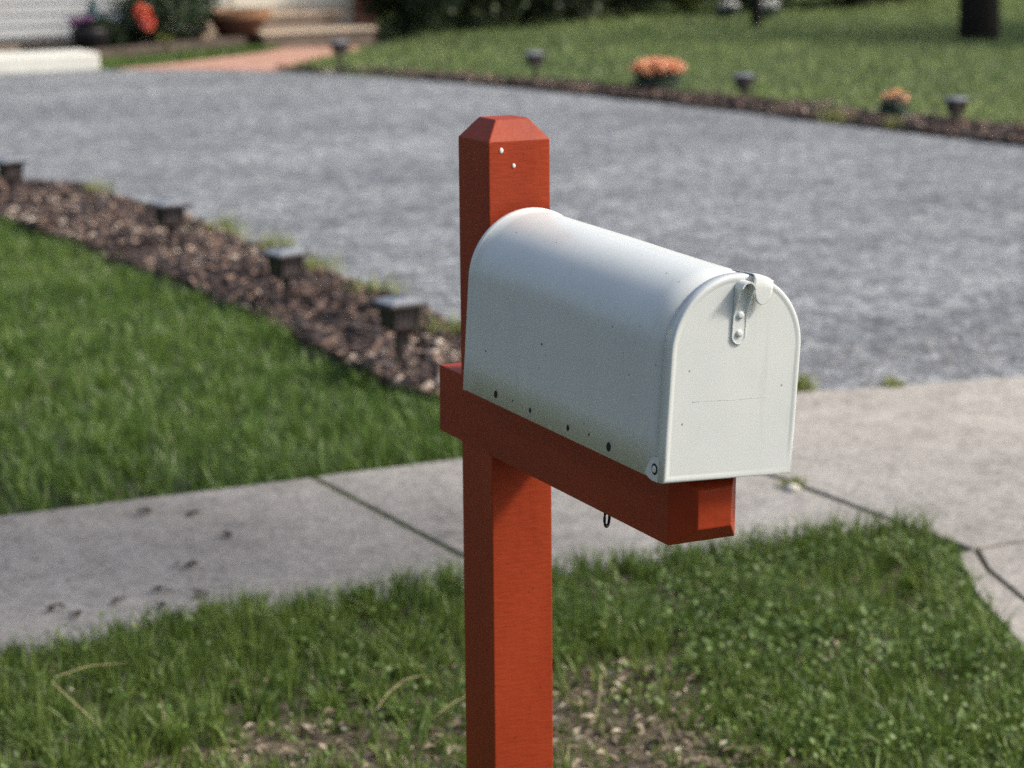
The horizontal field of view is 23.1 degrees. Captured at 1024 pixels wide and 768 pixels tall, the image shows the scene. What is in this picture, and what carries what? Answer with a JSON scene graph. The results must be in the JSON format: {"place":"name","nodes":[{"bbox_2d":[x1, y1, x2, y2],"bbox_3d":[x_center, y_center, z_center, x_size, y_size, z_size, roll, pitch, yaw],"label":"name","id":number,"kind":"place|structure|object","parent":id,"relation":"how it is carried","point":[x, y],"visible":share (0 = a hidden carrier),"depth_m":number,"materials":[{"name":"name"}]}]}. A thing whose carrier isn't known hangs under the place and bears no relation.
{"place":"outdoors","nodes":[
{"label":"outdoors","id":0,"kind":"place"},
{"bbox_2d":[113,46,359,71],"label":"brick path","id":1,"kind":"structure","parent":0,"point":[267,60],"depth_m":23.62,"materials":[{"name":"brick"}]},
{"bbox_2d":[0,458,890,660],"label":"sidewalk","id":2,"kind":"structure","parent":0,"point":[91,561],"depth_m":6.51,"materials":[{"name":"concrete"}]},
{"bbox_2d":[47,602,65,610],"bbox_3d":[-1.072,0.523,5.881,0.047,0.012,0.034,-6,13,-27],"label":"leaf scrap","id":3,"kind":"object","parent":2,"relation":"on","point":[50,607],"visible":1,"depth_m":5.88,"materials":[{"name":"plant"}]},
{"bbox_2d":[67,610,83,616],"bbox_3d":[-1.014,0.533,5.828,0.028,0.012,0.045,4,12,21],"label":"leaf scrap","id":4,"kind":"object","parent":2,"relation":"on","point":[77,613],"visible":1,"depth_m":5.83,"materials":[{"name":"grey plant"}]},
{"bbox_2d":[110,596,124,603],"bbox_3d":[-0.934,0.511,5.938,0.033,0.013,0.033,0,11,3],"label":"leaf scrap","id":5,"kind":"object","parent":2,"relation":"on","point":[117,599],"visible":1,"depth_m":5.94,"materials":[{"name":"grey plant"}]},
{"bbox_2d":[136,506,153,513],"bbox_3d":[-0.993,0.342,6.777,0.035,0.016,0.045,10,16,43],"label":"leaf scrap","id":6,"kind":"object","parent":2,"relation":"on","point":[145,509],"visible":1,"depth_m":6.77,"materials":[{"name":"brown plant"}]},
{"bbox_2d":[153,601,167,606],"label":"leaf scrap","id":7,"kind":"object","parent":2,"relation":"on","point":[160,604],"visible":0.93,"depth_m":5.90,"materials":[{"name":"grey plant"}]},
{"bbox_2d":[151,585,172,590],"bbox_3d":[-0.845,0.491,6.037,0.058,0.014,0.033,-6,13,-27],"label":"leaf scrap","id":8,"kind":"object","parent":2,"relation":"on","point":[159,587],"visible":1,"depth_m":6.03,"materials":[{"name":"brown plant"}]},
{"bbox_2d":[174,559,197,567],"bbox_3d":[-0.808,0.447,6.253,0.064,0.015,0.042,-6,13,-27],"label":"leaf scrap","id":9,"kind":"object","parent":2,"relation":"on","point":[192,562],"visible":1,"depth_m":6.25,"materials":[{"name":"brown plant"}]},
{"bbox_2d":[186,509,200,515],"bbox_3d":[-0.862,0.347,6.760,0.039,0.017,0.031,-10,15,-40],"label":"leaf scrap","id":10,"kind":"object","parent":2,"relation":"on","point":[190,512],"visible":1,"depth_m":6.75,"materials":[{"name":"brown plant"}]},
{"bbox_2d":[191,589,209,597],"bbox_3d":[-0.745,0.500,5.993,0.044,0.015,0.044,-6,13,-27],"label":"leaf scrap","id":11,"kind":"object","parent":2,"relation":"on","point":[199,592],"visible":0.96,"depth_m":5.99,"materials":[{"name":"brown plant"}]},
{"bbox_2d":[222,530,232,536],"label":"leaf scrap","id":12,"kind":"object","parent":2,"relation":"on","point":[227,533],"visible":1,"depth_m":6.53,"materials":[{"name":"brown plant"}]},
{"bbox_2d":[771,473,810,488],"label":"weed tuft","id":13,"kind":"object","parent":2,"relation":"on","point":[795,480],"visible":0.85,"depth_m":7.02,"materials":[{"name":"green plant"}]},
{"bbox_2d":[785,484,800,491],"bbox_3d":[0.780,0.289,6.973,0.045,0.026,0.040,7,14,34],"label":"pebble","id":14,"kind":"object","parent":2,"relation":"on","point":[792,487],"visible":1,"depth_m":6.96,"materials":[{"name":"beige stone"}]},
{"bbox_2d":[0,69,1023,392],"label":"driveway","id":15,"kind":"structure","parent":0,"point":[846,239],"depth_m":14.05,"materials":[{"name":"grey asphalt"}]},
{"bbox_2d":[0,49,99,73],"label":"painted kerb","id":16,"kind":"structure","parent":15,"relation":"on","point":[44,61],"depth_m":22.64,"materials":[{"name":"white paint"}]},
{"bbox_2d":[187,209,272,236],"bbox_3d":[-1.353,-0.782,12.055,0.478,0.156,0.286,5,13,25],"label":"weed tuft","id":17,"kind":"object","parent":15,"relation":"on","point":[226,227],"visible":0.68,"depth_m":12.05,"materials":[{"name":"green plant"}]},
{"bbox_2d":[231,225,302,250],"bbox_3d":[-1.085,-0.670,11.513,0.330,0.146,0.543,-4,12,-17],"label":"weed tuft","id":18,"kind":"object","parent":15,"relation":"on","point":[269,242],"visible":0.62,"depth_m":11.47,"materials":[{"name":"green plant"}]},
{"bbox_2d":[797,368,831,392],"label":"weed tuft","id":19,"kind":"object","parent":15,"relation":"on","point":[802,385],"visible":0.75,"depth_m":8.35,"materials":[{"name":"green plant"}]},
{"bbox_2d":[798,324,1023,391],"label":"grit","id":20,"kind":"object","parent":15,"relation":"on","point":[808,362],"visible":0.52,"depth_m":8.87,"materials":[{"name":"grey gravel"}]},
{"bbox_2d":[0,0,1023,652],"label":"ground","id":21,"kind":"structure","parent":0,"point":[378,42],"depth_m":19.80,"materials":[{"name":"green plant"}]},
{"bbox_2d":[21,40,186,51],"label":"flower bed soil","id":22,"kind":"structure","parent":21,"relation":"on","point":[47,47],"depth_m":25.14,"materials":[{"name":"brown soil"}]},
{"bbox_2d":[68,0,130,48],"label":"flower pot","id":23,"kind":"object","parent":22,"relation":"on","point":[92,29],"visible":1,"depth_m":24.69,"materials":[{"name":"black plastic"}]},
{"bbox_2d":[108,18,144,44],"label":"shrub","id":24,"kind":"object","parent":22,"relation":"on","point":[121,22],"visible":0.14,"depth_m":25.27,"materials":[{"name":"green plant"}]},
{"bbox_2d":[109,0,220,43],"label":"shrub","id":25,"kind":"object","parent":22,"relation":"on","point":[151,17],"visible":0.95,"depth_m":25.19,"materials":[{"name":"green plant"}]},
{"bbox_2d":[208,9,270,46],"bbox_3d":[-2.827,-3.649,25.863,0.700,0.405,0.700,-6,13,-27],"label":"planter","id":26,"kind":"object","parent":22,"relation":"on","point":[247,24],"visible":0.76,"depth_m":25.64,"materials":[{"name":"ceramic"}]},
{"bbox_2d":[86,36,249,59],"bbox_3d":[-3.412,-3.294,24.802,0.118,0.160,2.488,7,14,32],"label":"garden edging","id":27,"kind":"object","parent":21,"relation":"on","point":[152,49],"visible":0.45,"depth_m":24.78,"materials":[{"name":"grey concrete"}]},
{"bbox_2d":[0,0,377,51],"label":"house","id":28,"kind":"structure","parent":21,"relation":"on","point":[34,22],"depth_m":25.48,"materials":[{"name":"white"}]},
{"bbox_2d":[99,42,281,69],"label":"grass","id":29,"kind":"structure","parent":21,"relation":"on","point":[139,60],"depth_m":24.19,"materials":[{"name":"green plant"}]},
{"bbox_2d":[0,178,460,409],"bbox_3d":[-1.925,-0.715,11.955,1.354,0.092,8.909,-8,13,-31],"label":"bark mulch","id":30,"kind":"object","parent":21,"relation":"on","point":[85,215],"visible":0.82,"depth_m":10.55,"materials":[{"name":"brown wood"}]},
{"bbox_2d":[0,156,28,193],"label":"garden light","id":31,"kind":"object","parent":30,"relation":"on","point":[11,169],"visible":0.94,"depth_m":13.32,"materials":[{"name":"brown metal"}]},
{"bbox_2d":[75,177,120,193],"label":"weed tuft","id":32,"kind":"object","parent":30,"relation":"on","point":[110,188],"visible":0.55,"depth_m":13.59,"materials":[{"name":"green plant"}]},
{"bbox_2d":[148,199,190,248],"bbox_3d":[-1.570,-0.669,11.513,0.148,0.353,0.148,-5,11,-30],"label":"garden light","id":33,"kind":"object","parent":30,"relation":"on","point":[169,214],"visible":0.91,"depth_m":11.46,"materials":[{"name":"brown metal"}]},
{"bbox_2d":[259,246,310,312],"bbox_3d":[-0.893,-0.367,9.940,0.148,0.353,0.148,-11,16,-37],"label":"garden light","id":34,"kind":"object","parent":30,"relation":"on","point":[285,264],"visible":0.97,"depth_m":9.89,"materials":[{"name":"brown metal"}]},
{"bbox_2d":[303,247,350,273],"bbox_3d":[-0.790,-0.530,10.852,0.380,0.129,0.368,8,14,35],"label":"weed tuft","id":35,"kind":"object","parent":30,"relation":"on","point":[311,263],"visible":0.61,"depth_m":10.89,"materials":[{"name":"green plant"}]},
{"bbox_2d":[320,270,444,297],"bbox_3d":[-0.538,-0.396,10.140,0.473,0.145,0.496,-6,13,-27],"label":"weed tuft","id":36,"kind":"object","parent":30,"relation":"on","point":[374,286],"visible":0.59,"depth_m":10.16,"materials":[{"name":"green plant"}]},
{"bbox_2d":[370,295,428,370],"bbox_3d":[-0.383,-0.127,8.606,0.148,0.353,0.148,-8,14,-32],"label":"garden light","id":37,"kind":"object","parent":30,"relation":"on","point":[399,316],"visible":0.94,"depth_m":8.55,"materials":[{"name":"brown metal"}]},
{"bbox_2d":[414,304,460,342],"bbox_3d":[-0.183,-0.213,9.198,0.427,0.153,0.624,-6,13,-27],"label":"weed tuft","id":38,"kind":"object","parent":30,"relation":"on","point":[454,322],"visible":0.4,"depth_m":9.28,"materials":[{"name":"green plant"}]},
{"bbox_2d":[0,213,461,515],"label":"grass","id":39,"kind":"structure","parent":21,"relation":"on","point":[122,293],"depth_m":8.35,"materials":[{"name":"green plant"}]},
{"bbox_2d":[251,9,376,47],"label":"stone steps","id":40,"kind":"structure","parent":21,"relation":"on","point":[301,28],"depth_m":26.25,"materials":[{"name":"beige stone"}]},
{"bbox_2d":[439,0,529,30],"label":"shrub","id":41,"kind":"object","parent":21,"relation":"on","point":[499,8],"visible":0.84,"depth_m":28.24,"materials":[{"name":"green plant"}]},
{"bbox_2d":[0,531,1023,767],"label":"soil","id":42,"kind":"structure","parent":21,"relation":"on","point":[643,758],"depth_m":5.16,"materials":[{"name":"brown soil"}]},
{"bbox_2d":[52,662,126,728],"bbox_3d":[-0.832,0.646,4.978,0.161,0.175,0.042,-6,13,-27],"label":"dry stalk","id":43,"kind":"object","parent":42,"relation":"on","point":[71,699],"visible":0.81,"depth_m":4.95,"materials":[{"name":"plant"}]},
{"bbox_2d":[160,698,164,732],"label":"dry stalk","id":44,"kind":"object","parent":42,"relation":"on","point":[162,713],"visible":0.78,"depth_m":4.95,"materials":[{"name":"plant"}]},
{"bbox_2d":[0,498,1023,767],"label":"grass","id":45,"kind":"structure","parent":42,"relation":"on","point":[238,648],"depth_m":5.39,"materials":[{"name":"green plant"}]},
{"bbox_2d":[376,675,428,709],"bbox_3d":[-0.226,0.633,5.222,0.007,0.034,0.212,6,13,30],"label":"dry stalk","id":46,"kind":"object","parent":45,"relation":"on","point":[395,687],"visible":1,"depth_m":5.20,"materials":[{"name":"plant"}]},
{"bbox_2d":[432,696,465,717],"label":"dry stalk","id":47,"kind":"object","parent":45,"relation":"on","point":[449,705],"visible":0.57,"depth_m":5.11,"materials":[{"name":"plant"}]},
{"bbox_2d":[0,522,1023,767],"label":"clover","id":48,"kind":"object","parent":42,"relation":"on","point":[804,644],"visible":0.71,"depth_m":5.46,"materials":[{"name":"green plant"}]},
{"bbox_2d":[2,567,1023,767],"bbox_3d":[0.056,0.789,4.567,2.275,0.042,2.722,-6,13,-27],"label":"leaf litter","id":49,"kind":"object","parent":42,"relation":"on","point":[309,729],"visible":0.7,"depth_m":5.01,"materials":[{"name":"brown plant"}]},
{"bbox_2d":[594,674,601,719],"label":"dry stalk","id":50,"kind":"object","parent":42,"relation":"on","point":[598,694],"visible":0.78,"depth_m":5.14,"materials":[{"name":"plant"}]},
{"bbox_2d":[5,475,1023,601],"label":"joint soil","id":51,"kind":"structure","parent":21,"relation":"on","point":[979,556],"depth_m":6.62,"materials":[{"name":"brown soil"}]},
{"bbox_2d":[314,475,463,557],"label":"joint grass","id":52,"kind":"structure","parent":51,"relation":"on","point":[332,488],"depth_m":6.79,"materials":[{"name":"green plant"}]},
{"bbox_2d":[487,0,581,25],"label":"shrub","id":53,"kind":"object","parent":21,"relation":"on","point":[540,9],"visible":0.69,"depth_m":28.88,"materials":[{"name":"green plant"}]},
{"bbox_2d":[545,0,610,19],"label":"shrub","id":54,"kind":"object","parent":21,"relation":"on","point":[584,9],"visible":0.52,"depth_m":29.75,"materials":[{"name":"green plant"}]},
{"bbox_2d":[440,115,735,767],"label":"mailbox post","id":55,"kind":"object","parent":21,"relation":"on","point":[516,467],"visible":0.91,"depth_m":3.33,"materials":[{"name":"red paint"}]},
{"bbox_2d":[463,207,800,483],"bbox_3d":[0.140,-0.059,3.050,0.180,0.240,0.515,-3,14,-28],"label":"mailbox","id":56,"kind":"object","parent":55,"relation":"on","point":[657,364],"visible":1,"depth_m":2.90,"materials":[{"name":"white metal"}]},
{"bbox_2d":[645,272,800,483],"bbox_3d":[0.248,-0.009,2.852,0.180,0.238,0.054,-3,14,-28],"label":"door","id":57,"kind":"structure","parent":56,"relation":"in","point":[731,360],"depth_m":2.84,"materials":[{"name":"white metal"}]},
{"bbox_2d":[600,0,668,16],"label":"shrub","id":58,"kind":"object","parent":21,"relation":"on","point":[628,5],"visible":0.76,"depth_m":30.70,"materials":[{"name":"green plant"}]},
{"bbox_2d":[274,64,1023,145],"bbox_3d":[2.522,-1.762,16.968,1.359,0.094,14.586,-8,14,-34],"label":"bark mulch","id":59,"kind":"object","parent":21,"relation":"on","point":[738,101],"visible":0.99,"depth_m":18.63,"materials":[{"name":"brown wood"}]},
{"bbox_2d":[328,39,351,74],"bbox_3d":[-1.526,-2.871,22.273,0.155,0.371,0.155,-11,16,-43],"label":"garden light","id":60,"kind":"object","parent":59,"relation":"on","point":[339,47],"visible":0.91,"depth_m":22.23,"materials":[{"name":"brown metal"}]},
{"bbox_2d":[522,51,546,79],"bbox_3d":[0.192,-2.583,20.800,0.148,0.353,0.148,-11,16,-37],"label":"garden light","id":61,"kind":"object","parent":59,"relation":"on","point":[534,59],"visible":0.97,"depth_m":20.75,"materials":[{"name":"brown metal"}]},
{"bbox_2d":[630,57,687,89],"bbox_3d":[1.157,-2.434,19.819,0.487,0.301,0.418,-6,13,-27],"label":"flower clump","id":62,"kind":"object","parent":59,"relation":"on","point":[664,74],"visible":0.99,"depth_m":19.74,"materials":[{"name":"orange plant"}]},
{"bbox_2d":[731,73,756,95],"bbox_3d":[1.748,-2.170,18.903,0.145,0.346,0.145,9,15,39],"label":"garden light","id":63,"kind":"object","parent":59,"relation":"on","point":[743,82],"visible":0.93,"depth_m":18.85,"materials":[{"name":"brown metal"}]},
{"bbox_2d":[802,104,865,123],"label":"weed tuft","id":64,"kind":"object","parent":59,"relation":"on","point":[842,117],"visible":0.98,"depth_m":17.39,"materials":[{"name":"green plant"}]},
{"bbox_2d":[878,89,909,119],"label":"flower clump","id":65,"kind":"object","parent":59,"relation":"on","point":[892,104],"visible":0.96,"depth_m":17.39,"materials":[{"name":"orange plant"}]},
{"bbox_2d":[878,111,915,128],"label":"weed tuft","id":66,"kind":"object","parent":59,"relation":"on","point":[889,122],"visible":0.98,"depth_m":16.90,"materials":[{"name":"green plant"}]},
{"bbox_2d":[941,96,971,120],"bbox_3d":[3.009,-1.777,17.007,0.145,0.346,0.145,-6,12,-32],"label":"garden light","id":67,"kind":"object","parent":59,"relation":"on","point":[956,106],"visible":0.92,"depth_m":16.96,"materials":[{"name":"brown metal"}]},
{"bbox_2d":[666,0,703,13],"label":"shrub","id":68,"kind":"object","parent":21,"relation":"on","point":[680,4],"visible":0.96,"depth_m":31.29,"materials":[{"name":"green plant"}]},
{"bbox_2d":[712,0,740,18],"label":"flowering plant","id":69,"kind":"object","parent":21,"relation":"on","point":[727,9],"visible":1,"depth_m":30.02,"materials":[{"name":"grey plant"}]},
{"bbox_2d":[750,0,761,26],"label":"tree","id":70,"kind":"object","parent":21,"relation":"on","point":[755,12],"depth_m":28.77,"materials":[{"name":"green plant"}]},
{"bbox_2d":[732,0,784,7],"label":"shrub","id":71,"kind":"object","parent":21,"relation":"on","point":[747,4],"visible":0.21,"depth_m":31.65,"materials":[{"name":"green plant"}]},
{"bbox_2d":[761,1,776,18],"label":"flowering plant","id":72,"kind":"object","parent":21,"relation":"on","point":[768,9],"visible":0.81,"depth_m":29.85,"materials":[{"name":"grey plant"}]},
{"bbox_2d":[763,0,782,13],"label":"flowering plant","id":73,"kind":"object","parent":21,"relation":"on","point":[778,7],"visible":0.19,"depth_m":30.59,"materials":[{"name":"grey plant"}]},
{"bbox_2d":[829,0,881,7],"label":"shrub","id":74,"kind":"object","parent":21,"relation":"on","point":[850,2],"visible":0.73,"depth_m":32.34,"materials":[{"name":"green plant"}]},
{"bbox_2d":[958,0,999,41],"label":"tree","id":75,"kind":"object","parent":21,"relation":"on","point":[978,19],"depth_m":25.90,"materials":[{"name":"brown plant"}]},
{"bbox_2d":[288,0,1023,126],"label":"grass","id":76,"kind":"structure","parent":0,"point":[611,24],"depth_m":24.65,"materials":[{"name":"green plant"}]},
{"bbox_2d":[352,0,464,36],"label":"shrub","id":77,"kind":"object","parent":76,"relation":"on","point":[407,15],"visible":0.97,"depth_m":27.02,"materials":[{"name":"green plant"}]},
{"bbox_2d":[771,376,1023,657],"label":"driveway apron","id":78,"kind":"object","parent":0,"point":[952,452],"visible":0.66,"depth_m":7.32,"materials":[{"name":"concrete"}]},
{"bbox_2d":[877,373,904,387],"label":"weed tuft","id":79,"kind":"object","parent":78,"relation":"on","point":[889,383],"visible":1,"depth_m":8.38,"materials":[{"name":"green plant"}]}
]}

